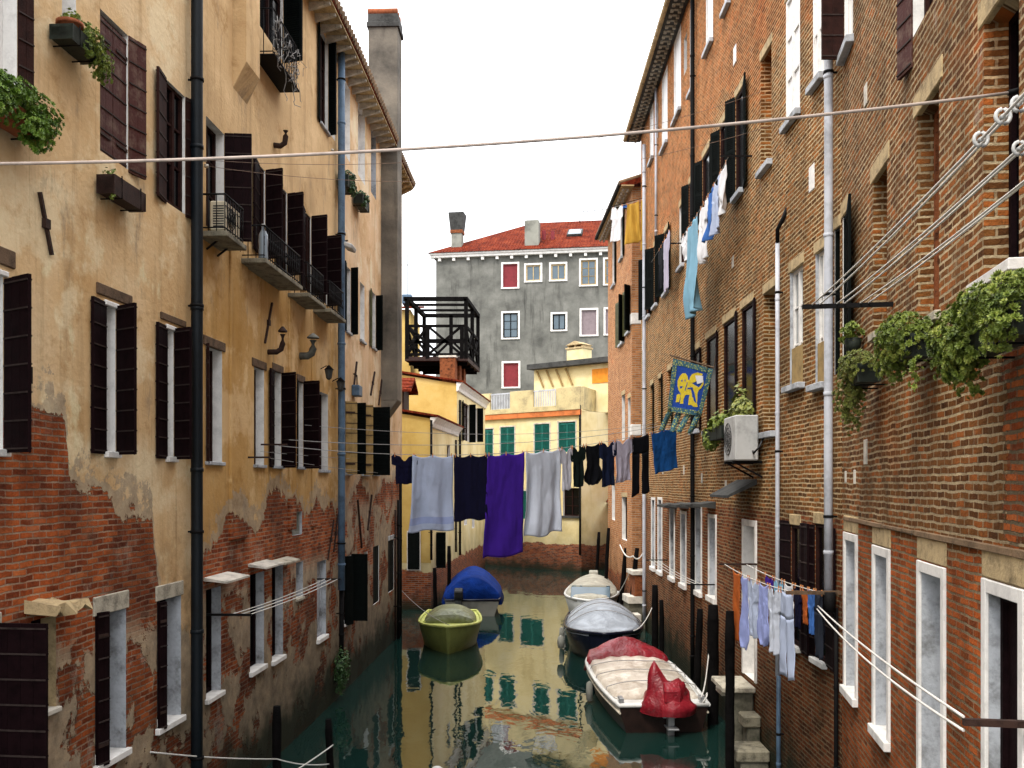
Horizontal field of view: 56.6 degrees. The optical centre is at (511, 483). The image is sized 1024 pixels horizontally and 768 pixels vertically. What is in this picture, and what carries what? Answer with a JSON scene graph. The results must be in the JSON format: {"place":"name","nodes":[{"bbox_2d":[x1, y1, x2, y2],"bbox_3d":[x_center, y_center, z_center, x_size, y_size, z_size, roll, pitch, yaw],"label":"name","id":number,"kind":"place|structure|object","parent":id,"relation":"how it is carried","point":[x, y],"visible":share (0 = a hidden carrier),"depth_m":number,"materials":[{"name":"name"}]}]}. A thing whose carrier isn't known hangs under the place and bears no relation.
{"place":"outdoors","nodes":[
{"label":"outdoors","id":0,"kind":"place"},
{"bbox_2d":[266,565,735,767],"bbox_3d":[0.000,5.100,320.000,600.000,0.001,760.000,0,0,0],"label":"canal water","id":1,"kind":"structure","parent":0,"point":[507,689],"depth_m":21.30,"materials":[{"name":"green liquid"}]},
{"bbox_2d":[272,705,281,767],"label":"mooring pole","id":2,"kind":"object","parent":1,"relation":"in","point":[276,734],"visible":0.97,"depth_m":15.93,"materials":[{"name":"brown wood"}]},
{"bbox_2d":[418,604,481,653],"bbox_3d":[-1.994,4.658,30.752,2.070,1.443,4.990,0,0,-2],"label":"motorboat","id":3,"kind":"object","parent":1,"relation":"on","point":[460,631],"visible":0.96,"depth_m":29.39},
{"bbox_2d":[442,566,503,615],"bbox_3d":[-1.599,4.428,39.397,2.534,1.964,6.495,0,0,-1],"label":"motorboat","id":4,"kind":"object","parent":1,"relation":"on","point":[479,589],"visible":0.92,"depth_m":37.10,"materials":[{"name":"blue fabric"}]},
{"bbox_2d":[564,570,618,611],"bbox_3d":[3.258,4.694,38.752,2.240,1.692,7.955,0,0,6],"label":"motorboat","id":5,"kind":"object","parent":1,"relation":"on","point":[592,584],"visible":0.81,"depth_m":36.52,"materials":[{"name":"white plastic"}]},
{"bbox_2d":[557,598,642,658],"bbox_3d":[2.724,4.520,29.410,2.610,1.720,5.690,0,0,4],"label":"motorboat","id":6,"kind":"object","parent":1,"relation":"on","point":[591,624],"visible":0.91,"depth_m":28.07,"materials":[{"name":"silver metal"}]},
{"bbox_2d":[622,568,644,628],"bbox_3d":[4.596,4.825,33.551,1.500,3.550,1.700,0,0,-4],"label":"stone landing","id":7,"kind":"object","parent":1,"relation":"in","point":[633,603],"visible":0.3,"depth_m":33.38,"materials":[{"name":"stone"}]},
{"bbox_2d":[584,636,710,734],"bbox_3d":[2.971,4.557,22.265,2.511,1.910,6.552,0,0,-3],"label":"motorboat","id":8,"kind":"object","parent":1,"relation":"on","point":[640,686],"visible":0.98,"depth_m":20.21,"materials":[{"name":"metal"}]},
{"bbox_2d":[693,609,702,688],"bbox_3d":[4.336,5.125,22.402,0.338,4.358,0.181,0,0,0],"label":"mooring pole","id":9,"kind":"object","parent":1,"relation":"in","point":[698,653],"visible":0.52,"depth_m":22.33,"materials":[{"name":"brown wood"}]},
{"bbox_2d":[707,604,718,724],"bbox_3d":[4.277,4.937,20.203,0.264,4.732,0.272,0,0,0],"label":"mooring pole","id":10,"kind":"object","parent":1,"relation":"in","point":[713,653],"visible":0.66,"depth_m":20.10,"materials":[{"name":"brown wood"}]},
{"bbox_2d":[725,610,734,767],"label":"mooring pole","id":11,"kind":"object","parent":1,"relation":"in","point":[729,686],"visible":1,"depth_m":16.53,"materials":[{"name":"brown wood"}]},
{"bbox_2d":[711,676,769,767],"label":"water steps","id":12,"kind":"structure","parent":1,"relation":"in","point":[751,750],"depth_m":17.31,"materials":[{"name":"stone"}]},
{"bbox_2d":[338,0,664,375],"label":"sky","id":13,"kind":"structure","parent":0,"point":[474,71],"materials":[{"name":"white"}]},
{"label":"ground","id":14,"kind":"structure","parent":0,"visible":0},
{"bbox_2d":[0,0,203,767],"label":"house","id":15,"kind":"structure","parent":14,"relation":"on","point":[101,482],"depth_m":11.16,"materials":[{"name":"beige paint"}]},
{"bbox_2d":[0,269,32,456],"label":"window","id":16,"kind":"structure","parent":15,"relation":"in","point":[18,369],"depth_m":9.13,"materials":[{"name":"white paint"}]},
{"bbox_2d":[0,0,34,95],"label":"window","id":17,"kind":"structure","parent":15,"relation":"in","point":[25,8],"depth_m":9.56,"materials":[{"name":"brown paint"}]},
{"bbox_2d":[0,612,48,767],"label":"window","id":18,"kind":"structure","parent":15,"relation":"in","point":[24,653],"depth_m":9.08,"materials":[{"name":"brown wood"}]},
{"bbox_2d":[0,68,65,154],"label":"flower box","id":19,"kind":"object","parent":15,"relation":"attached to","point":[25,119],"visible":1,"depth_m":9.15,"materials":[{"name":"ceramic"}]},
{"bbox_2d":[49,7,114,86],"bbox_3d":[-4.669,-4.760,10.395,0.398,0.652,0.825,0,0,5],"label":"flower pot","id":20,"kind":"object","parent":15,"relation":"attached to","point":[72,36],"visible":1,"depth_m":10.26,"materials":[{"name":"plant"}]},
{"bbox_2d":[93,590,131,767],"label":"window","id":21,"kind":"structure","parent":15,"relation":"in","point":[106,756],"depth_m":11.09,"materials":[{"name":"brown wood"}]},
{"bbox_2d":[90,296,136,457],"bbox_3d":[-4.735,-1.243,11.317,0.581,1.862,0.916,0,0,5],"label":"window","id":22,"kind":"structure","parent":15,"relation":"in","point":[126,314],"depth_m":11.27,"materials":[{"name":"white paint"}]},
{"bbox_2d":[96,167,145,211],"bbox_3d":[-4.658,-3.486,11.334,0.269,0.404,0.780,0,0,5],"label":"flower box","id":23,"kind":"object","parent":15,"relation":"attached to","point":[120,192],"visible":1,"depth_m":11.12,"materials":[{"name":"wood"}]},
{"bbox_2d":[100,15,146,179],"bbox_3d":[-4.819,-4.714,11.599,0.189,1.696,1.005,0,0,10],"label":"window","id":24,"kind":"structure","parent":15,"relation":"in","point":[113,104],"depth_m":11.70,"materials":[{"name":"brown wood"}]},
{"bbox_2d":[155,580,185,735],"bbox_3d":[-4.762,2.334,12.943,0.371,1.967,0.843,0,0,5],"label":"window","id":25,"kind":"structure","parent":15,"relation":"in","point":[165,722],"depth_m":12.65,"materials":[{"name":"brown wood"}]},
{"bbox_2d":[156,66,190,218],"bbox_3d":[-4.643,-4.633,13.092,0.225,1.699,1.282,0,0,5],"label":"window","id":26,"kind":"structure","parent":15,"relation":"in","point":[168,102],"depth_m":13.11,"materials":[{"name":"brown wood"}]},
{"bbox_2d":[155,322,191,461],"bbox_3d":[-4.706,-1.230,12.848,0.499,1.863,0.560,0,0,35],"label":"window","id":27,"kind":"structure","parent":15,"relation":"in","point":[182,336],"depth_m":12.90,"materials":[{"name":"white paint"}]},
{"bbox_2d":[0,87,1018,164],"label":"overhead cable","id":28,"kind":"object","parent":15,"relation":"attached to","point":[1012,91],"visible":0.99,"depth_m":6.57,"materials":[{"name":"metal"}]},
{"bbox_2d":[203,0,360,767],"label":"house","id":29,"kind":"structure","parent":14,"relation":"on","point":[270,351],"depth_m":17.11,"materials":[{"name":"beige paint"}]},
{"bbox_2d":[203,334,225,465],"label":"window","id":30,"kind":"structure","parent":29,"relation":"in","point":[210,342],"depth_m":14.29,"materials":[{"name":"stone"}]},
{"bbox_2d":[205,589,225,704],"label":"window","id":31,"kind":"structure","parent":29,"relation":"in","point":[213,695],"depth_m":14.77,"materials":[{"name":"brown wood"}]},
{"bbox_2d":[206,201,239,256],"bbox_3d":[-4.397,-3.858,14.508,0.357,0.707,0.796,0,0,3],"label":"air conditioner","id":32,"kind":"object","parent":29,"relation":"attached to","point":[220,213],"visible":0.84,"depth_m":14.12,"materials":[{"name":"white plastic"}]},
{"bbox_2d":[206,125,251,241],"bbox_3d":[-4.440,-4.685,14.639,0.609,1.700,0.882,0,0,3],"label":"balcony door","id":33,"kind":"structure","parent":29,"relation":"in","point":[238,184],"depth_m":14.98,"materials":[{"name":"brown wood"}]},
{"bbox_2d":[249,573,267,676],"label":"window","id":34,"kind":"structure","parent":29,"relation":"in","point":[257,668],"depth_m":16.93,"materials":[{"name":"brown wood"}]},
{"bbox_2d":[253,158,282,258],"bbox_3d":[-4.309,-4.836,16.679,0.440,1.599,0.808,0,0,3],"label":"balcony door","id":35,"kind":"structure","parent":29,"relation":"in","point":[274,183],"depth_m":16.94,"materials":[{"name":"brown wood"}]},
{"bbox_2d":[260,0,302,62],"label":"window","id":36,"kind":"structure","parent":29,"relation":"in","point":[292,9],"depth_m":18.06,"materials":[{"name":"brown wood"}]},
{"bbox_2d":[269,362,295,468],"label":"window","id":37,"kind":"structure","parent":29,"relation":"in","point":[288,380],"depth_m":17.87,"materials":[{"name":"brown wood"}]},
{"bbox_2d":[277,191,303,275],"bbox_3d":[-4.244,-4.834,18.025,0.440,1.599,0.865,0,0,3],"label":"balcony door","id":38,"kind":"structure","parent":29,"relation":"in","point":[295,201],"depth_m":18.34,"materials":[{"name":"brown wood"}]},
{"bbox_2d":[297,374,319,469],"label":"window","id":39,"kind":"structure","parent":29,"relation":"in","point":[311,389],"depth_m":19.43,"materials":[{"name":"brown wood"}]},
{"bbox_2d":[301,207,327,295],"bbox_3d":[-4.146,-4.851,19.745,0.462,1.698,0.974,0,0,3],"label":"balcony door","id":40,"kind":"structure","parent":29,"relation":"in","point":[319,229],"depth_m":20.10,"materials":[{"name":"brown wood"}]},
{"bbox_2d":[318,22,336,136],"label":"window","id":41,"kind":"structure","parent":29,"relation":"in","point":[332,47],"depth_m":21.62,"materials":[{"name":"brown wood"}]},
{"bbox_2d":[318,235,341,305],"bbox_3d":[-4.084,-4.848,21.168,0.443,1.622,0.903,0,0,3],"label":"balcony door","id":42,"kind":"structure","parent":29,"relation":"in","point":[334,245],"depth_m":21.51,"materials":[{"name":"brown wood"}]},
{"bbox_2d":[335,8,415,696],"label":"house","id":43,"kind":"structure","parent":14,"relation":"on","point":[369,542],"depth_m":26.56,"materials":[{"name":"beige paint"}]},
{"bbox_2d":[345,260,357,335],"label":"window","id":44,"kind":"structure","parent":43,"relation":"in","point":[354,271],"depth_m":24.06,"materials":[{"name":"brown wood"}]},
{"bbox_2d":[345,401,365,475],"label":"window","id":45,"kind":"structure","parent":43,"relation":"in","point":[355,413],"depth_m":23.52,"materials":[{"name":"brown wood"}]},
{"bbox_2d":[344,554,367,626],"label":"window","id":46,"kind":"structure","parent":43,"relation":"in","point":[356,568],"depth_m":24.12,"materials":[{"name":"brown wood"}]},
{"bbox_2d":[362,405,389,475],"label":"window","id":47,"kind":"structure","parent":43,"relation":"in","point":[377,418],"depth_m":26.42,"materials":[{"name":"brown wood"}]},
{"bbox_2d":[402,378,463,609],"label":"house","id":48,"kind":"structure","parent":14,"relation":"on","point":[424,553],"depth_m":38.57,"materials":[{"name":"yellow paint"}]},
{"bbox_2d":[407,531,420,569],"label":"window","id":49,"kind":"structure","parent":48,"relation":"in","point":[413,539],"depth_m":38.48,"materials":[{"name":"white paint"}]},
{"bbox_2d":[402,355,489,572],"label":"house","id":50,"kind":"structure","parent":14,"relation":"on","point":[450,393],"depth_m":47.46,"materials":[{"name":"yellow paint"}]},
{"bbox_2d":[403,297,479,373],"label":"roof terrace","id":51,"kind":"structure","parent":50,"relation":"on","point":[425,363],"depth_m":47.00,"materials":[{"name":"brown wood"}]},
{"bbox_2d":[428,207,607,409],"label":"apartment house","id":52,"kind":"structure","parent":14,"relation":"on","point":[535,291],"depth_m":67.62,"materials":[{"name":"grey paint"}]},
{"bbox_2d":[501,311,519,339],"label":"window","id":53,"kind":"structure","parent":52,"relation":"in","point":[510,320],"depth_m":67.70,"materials":[{"name":"white glass"}]},
{"bbox_2d":[579,258,597,286],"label":"window","id":54,"kind":"structure","parent":52,"relation":"in","point":[588,267],"depth_m":66.83,"materials":[{"name":"beige wood"}]},
{"bbox_2d":[482,341,607,571],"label":"house","id":55,"kind":"structure","parent":14,"relation":"on","point":[569,396],"depth_m":56.78,"materials":[{"name":"yellow paint"}]},
{"bbox_2d":[595,174,640,605],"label":"brick house","id":56,"kind":"structure","parent":14,"relation":"on","point":[624,396],"depth_m":36.93,"materials":[{"name":"brown brick"}]},
{"bbox_2d":[623,0,841,767],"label":"brick house","id":57,"kind":"structure","parent":14,"relation":"on","point":[772,265],"depth_m":17.90,"materials":[{"name":"brown brick"}]},
{"bbox_2d":[261,422,689,454],"bbox_3d":[0.141,-1.097,20.497,11.726,1.057,0.473,0,0,-40],"label":"clothesline","id":58,"kind":"object","parent":57,"relation":"attached to","point":[463,444],"visible":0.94,"depth_m":19.84,"materials":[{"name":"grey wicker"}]},
{"bbox_2d":[408,453,453,532],"bbox_3d":[-1.629,0.171,18.985,1.126,1.591,0.141,0,0,-43],"label":"towel","id":59,"kind":"object","parent":58,"relation":"hanging from","point":[432,495],"visible":1,"depth_m":18.97,"materials":[{"name":"fabric"}]},
{"bbox_2d":[454,452,487,521],"bbox_3d":[-0.856,0.058,19.634,0.879,1.436,0.067,0,0,-41],"label":"towel","id":60,"kind":"object","parent":58,"relation":"hanging from","point":[470,478],"visible":1,"depth_m":19.60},
{"bbox_2d":[483,450,524,557],"bbox_3d":[-0.176,0.418,20.206,1.135,2.292,0.083,0,0,-38],"label":"towel","id":61,"kind":"object","parent":58,"relation":"hanging from","point":[503,532],"visible":1,"depth_m":20.20,"materials":[{"name":"fabric"}]},
{"bbox_2d":[523,448,561,536],"bbox_3d":[0.689,0.170,20.931,1.045,2.000,0.156,0,0,-37],"label":"sheet","id":62,"kind":"object","parent":58,"relation":"hanging from","point":[543,516],"visible":1,"depth_m":20.91,"materials":[{"name":"fabric"}]},
{"bbox_2d":[584,441,602,484],"bbox_3d":[1.865,-0.471,21.924,0.619,1.040,0.072,0,0,-41],"label":"tank top","id":63,"kind":"object","parent":58,"relation":"hanging from","point":[593,475],"visible":1,"depth_m":21.95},
{"bbox_2d":[599,439,616,486],"bbox_3d":[2.249,-0.494,22.250,0.584,1.146,0.067,0,0,-39],"label":"shirt","id":64,"kind":"object","parent":58,"relation":"hanging from","point":[606,456],"visible":1,"depth_m":22.24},
{"bbox_2d":[613,436,631,483],"bbox_3d":[2.635,-0.583,22.572,0.708,1.150,0.061,0,0,-42],"label":"shirt","id":65,"kind":"object","parent":58,"relation":"hanging from","point":[624,452],"visible":1,"depth_m":22.59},
{"bbox_2d":[632,432,649,496],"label":"trousers","id":66,"kind":"object","parent":58,"relation":"hanging from","point":[640,445],"visible":1,"depth_m":22.95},
{"bbox_2d":[651,430,677,474],"bbox_3d":[3.767,-0.854,23.544,0.984,1.247,0.069,0,0,-40],"label":"towel","id":67,"kind":"object","parent":58,"relation":"hanging from","point":[664,449],"visible":0.94,"depth_m":23.54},
{"bbox_2d":[610,198,641,210],"bbox_3d":[4.346,-10.011,33.644,1.292,0.237,1.362,0,0,-22],"label":"clothesline","id":68,"kind":"object","parent":57,"relation":"attached to","point":[624,204],"visible":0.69,"depth_m":33.79,"materials":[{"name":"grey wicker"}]},
{"bbox_2d":[624,200,640,244],"bbox_3d":[4.285,-9.242,33.596,0.653,1.564,0.205,0,0,27],"label":"cloth","id":69,"kind":"object","parent":68,"relation":"hanging from","point":[633,231],"visible":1,"depth_m":33.58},
{"bbox_2d":[645,242,657,310],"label":"window","id":70,"kind":"structure","parent":57,"relation":"in","point":[651,303],"depth_m":31.34,"materials":[{"name":"brown wood"}]},
{"bbox_2d":[670,25,680,126],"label":"window","id":71,"kind":"structure","parent":57,"relation":"in","point":[677,44],"depth_m":26.75,"materials":[{"name":"white paint"}]},
{"bbox_2d":[659,341,717,433],"bbox_3d":[4.050,-2.158,21.559,1.343,2.036,0.501,0,0,20],"label":"flag","id":72,"kind":"object","parent":57,"relation":"attached to","point":[689,385],"visible":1,"depth_m":21.59,"materials":[{"name":"fabric"}]},
{"bbox_2d":[694,139,709,229],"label":"window","id":73,"kind":"structure","parent":57,"relation":"in","point":[705,155],"depth_m":22.92,"materials":[{"name":"brown wood"}]},
{"bbox_2d":[701,324,717,434],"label":"window","id":74,"kind":"structure","parent":57,"relation":"in","point":[711,335],"depth_m":22.00,"materials":[{"name":"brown wood"}]},
{"bbox_2d":[671,155,751,243],"bbox_3d":[4.287,-6.120,20.988,0.670,0.230,5.972,0,0,0],"label":"clothesline","id":75,"kind":"object","parent":57,"relation":"attached to","point":[716,180],"visible":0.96,"depth_m":18.01,"materials":[{"name":"black metal"}]},
{"bbox_2d":[683,212,702,319],"bbox_3d":[4.136,-4.966,21.739,0.274,2.179,1.556,0,0,0],"label":"dress","id":76,"kind":"object","parent":75,"relation":"hanging from","point":[692,304],"visible":0.98,"depth_m":21.65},
{"bbox_2d":[701,409,730,451],"bbox_3d":[4.289,-1.090,19.934,0.557,0.833,2.124,0,0,0],"label":"flower box","id":77,"kind":"object","parent":57,"relation":"attached to","point":[712,435],"visible":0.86,"depth_m":19.71,"materials":[{"name":"plant"}]},
{"bbox_2d":[710,112,727,205],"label":"window","id":78,"kind":"structure","parent":57,"relation":"in","point":[717,149],"depth_m":20.97,"materials":[{"name":"brown wood"}]},
{"bbox_2d":[722,307,737,413],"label":"window","id":79,"kind":"structure","parent":57,"relation":"in","point":[729,320],"depth_m":20.12,"materials":[{"name":"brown wood"}]},
{"bbox_2d":[725,72,745,203],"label":"window","id":80,"kind":"structure","parent":57,"relation":"in","point":[732,196],"depth_m":19.34,"materials":[{"name":"brown wood"}]},
{"bbox_2d":[724,415,763,477],"bbox_3d":[4.287,-0.679,17.514,0.560,1.133,1.136,0,0,0],"label":"air conditioner","id":81,"kind":"object","parent":57,"relation":"attached to","point":[741,446],"visible":1,"depth_m":17.13,"materials":[{"name":"white plastic"}]},
{"bbox_2d":[740,291,755,414],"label":"window","id":82,"kind":"structure","parent":57,"relation":"in","point":[747,305],"depth_m":18.45,"materials":[{"name":"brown wood"}]},
{"bbox_2d":[742,519,756,683],"bbox_3d":[4.671,2.197,18.184,0.292,3.028,1.110,0,0,0],"label":"water door","id":83,"kind":"structure","parent":57,"relation":"in","point":[752,523],"depth_m":17.70,"materials":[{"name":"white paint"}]},
{"bbox_2d":[719,563,841,594],"bbox_3d":[4.164,1.510,15.329,0.809,0.091,4.664,0,0,0],"label":"clothes rack","id":84,"kind":"object","parent":57,"relation":"attached to","point":[812,592],"visible":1,"depth_m":13.01,"materials":[{"name":"white metal"}]},
{"bbox_2d":[739,572,749,649],"bbox_3d":[3.927,2.147,16.056,0.080,1.285,0.668,0,0,0],"label":"shirt","id":85,"kind":"object","parent":84,"relation":"hanging from","point":[744,637],"visible":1,"depth_m":16.05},
{"bbox_2d":[748,575,758,638],"bbox_3d":[3.920,2.007,15.443,0.064,0.986,0.713,0,0,0],"label":"shirt","id":86,"kind":"object","parent":84,"relation":"hanging from","point":[753,593],"visible":0.98,"depth_m":15.36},
{"bbox_2d":[757,580,768,646],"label":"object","id":87,"kind":"object","parent":84,"relation":"hanging from","point":[763,626],"visible":1,"depth_m":14.75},
{"bbox_2d":[768,583,780,655],"bbox_3d":[3.902,2.014,14.147,0.078,1.045,0.669,0,0,0],"label":"shirt","id":88,"kind":"object","parent":84,"relation":"hanging from","point":[774,604],"visible":0.99,"depth_m":14.04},
{"bbox_2d":[779,587,794,680],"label":"trousers","id":89,"kind":"object","parent":84,"relation":"hanging from","point":[786,637],"visible":0.97,"depth_m":13.39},
{"bbox_2d":[814,589,823,659],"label":"trousers","id":90,"kind":"object","parent":84,"relation":"hanging from","point":[818,633],"visible":0.89,"depth_m":13.12,"materials":[{"name":"fabric"}]},
{"bbox_2d":[779,0,800,134],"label":"window","id":91,"kind":"structure","parent":57,"relation":"in","point":[793,108],"depth_m":15.32,"materials":[{"name":"white paint"}]},
{"bbox_2d":[781,251,804,392],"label":"window","id":92,"kind":"structure","parent":57,"relation":"in","point":[797,351],"depth_m":15.18,"materials":[{"name":"white paint"}]},
{"bbox_2d":[779,514,809,656],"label":"window","id":93,"kind":"structure","parent":57,"relation":"in","point":[794,519],"depth_m":15.28,"materials":[{"name":"brown wood"}]},
{"bbox_2d":[805,0,823,95],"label":"window","id":94,"kind":"structure","parent":57,"relation":"in","point":[818,64],"depth_m":14.03,"materials":[{"name":"white paint"}]},
{"bbox_2d":[806,237,823,391],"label":"window","id":95,"kind":"structure","parent":57,"relation":"in","point":[818,246],"depth_m":14.02,"materials":[{"name":"white paint"}]},
{"bbox_2d":[800,512,835,671],"bbox_3d":[4.512,1.536,13.914,0.152,2.241,1.507,0,0,0],"label":"window","id":96,"kind":"structure","parent":57,"relation":"in","point":[828,635],"depth_m":14.06,"materials":[{"name":"brown wood"}]},
{"bbox_2d":[833,214,840,374],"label":"window","id":97,"kind":"structure","parent":57,"relation":"in","point":[836,221],"depth_m":13.25,"materials":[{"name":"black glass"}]},
{"bbox_2d":[821,0,1023,767],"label":"brick house","id":98,"kind":"structure","parent":14,"relation":"on","point":[932,536],"depth_m":8.83,"materials":[{"name":"brown brick"}]},
{"bbox_2d":[821,0,853,65],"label":"window","id":99,"kind":"structure","parent":98,"relation":"in","point":[834,46],"depth_m":12.79,"materials":[{"name":"brown paint"}]},
{"bbox_2d":[840,193,850,360],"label":"window","id":100,"kind":"structure","parent":98,"relation":"in","point":[845,208],"depth_m":12.25,"materials":[{"name":"black glass"}]},
{"bbox_2d":[839,531,857,707],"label":"window","id":101,"kind":"structure","parent":98,"relation":"in","point":[850,693],"depth_m":12.21,"materials":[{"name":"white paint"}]},
{"bbox_2d":[831,348,884,435],"bbox_3d":[3.861,-1.018,10.613,0.491,0.960,0.984,0,0,10],"label":"flower box","id":102,"kind":"object","parent":98,"relation":"attached to","point":[857,375],"visible":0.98,"depth_m":10.65,"materials":[{"name":"plant"}]},
{"bbox_2d":[867,544,890,751],"bbox_3d":[4.184,1.775,10.504,0.322,2.158,0.860,0,0,10],"label":"window","id":103,"kind":"structure","parent":98,"relation":"in","point":[881,734],"depth_m":10.27,"materials":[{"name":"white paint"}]},
{"bbox_2d":[872,311,935,391],"bbox_3d":[3.510,-1.161,8.524,0.527,0.766,1.057,0,0,10],"label":"flower box","id":104,"kind":"object","parent":98,"relation":"attached to","point":[903,348],"visible":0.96,"depth_m":8.28,"materials":[{"name":"plant"}]},
{"bbox_2d":[802,92,1023,308],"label":"clothesline","id":105,"kind":"object","parent":98,"relation":"attached to","point":[983,140],"visible":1,"depth_m":6.36,"materials":[{"name":"white fabric"}]},
{"bbox_2d":[896,0,932,80],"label":"window","id":106,"kind":"structure","parent":98,"relation":"in","point":[904,28],"depth_m":9.29,"materials":[{"name":"brown wood"}]},
{"bbox_2d":[817,605,1023,731],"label":"clothesline","id":107,"kind":"object","parent":98,"relation":"attached to","point":[999,723],"visible":1,"depth_m":6.72,"materials":[{"name":"white fabric"}]},
{"bbox_2d":[913,54,942,325],"bbox_3d":[3.857,-2.560,8.623,0.262,2.267,0.993,0,0,10],"label":"window","id":108,"kind":"structure","parent":98,"relation":"in","point":[930,87],"depth_m":8.92,"materials":[{"name":"wood"}]},
{"bbox_2d":[916,560,945,767],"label":"window","id":109,"kind":"structure","parent":98,"relation":"in","point":[921,566],"depth_m":8.24,"materials":[{"name":"white stone"}]},
{"bbox_2d":[925,267,1023,399],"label":"flower box","id":110,"kind":"object","parent":98,"relation":"attached to","point":[987,325],"visible":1,"depth_m":6.16,"materials":[{"name":"plant"}]},
{"bbox_2d":[966,0,1023,295],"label":"window","id":111,"kind":"structure","parent":98,"relation":"in","point":[987,9],"depth_m":6.99,"materials":[{"name":"brown wood"}]},
{"bbox_2d":[981,578,1023,767],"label":"window","id":112,"kind":"structure","parent":98,"relation":"in","point":[1011,598],"depth_m":6.88,"materials":[{"name":"white stone"}]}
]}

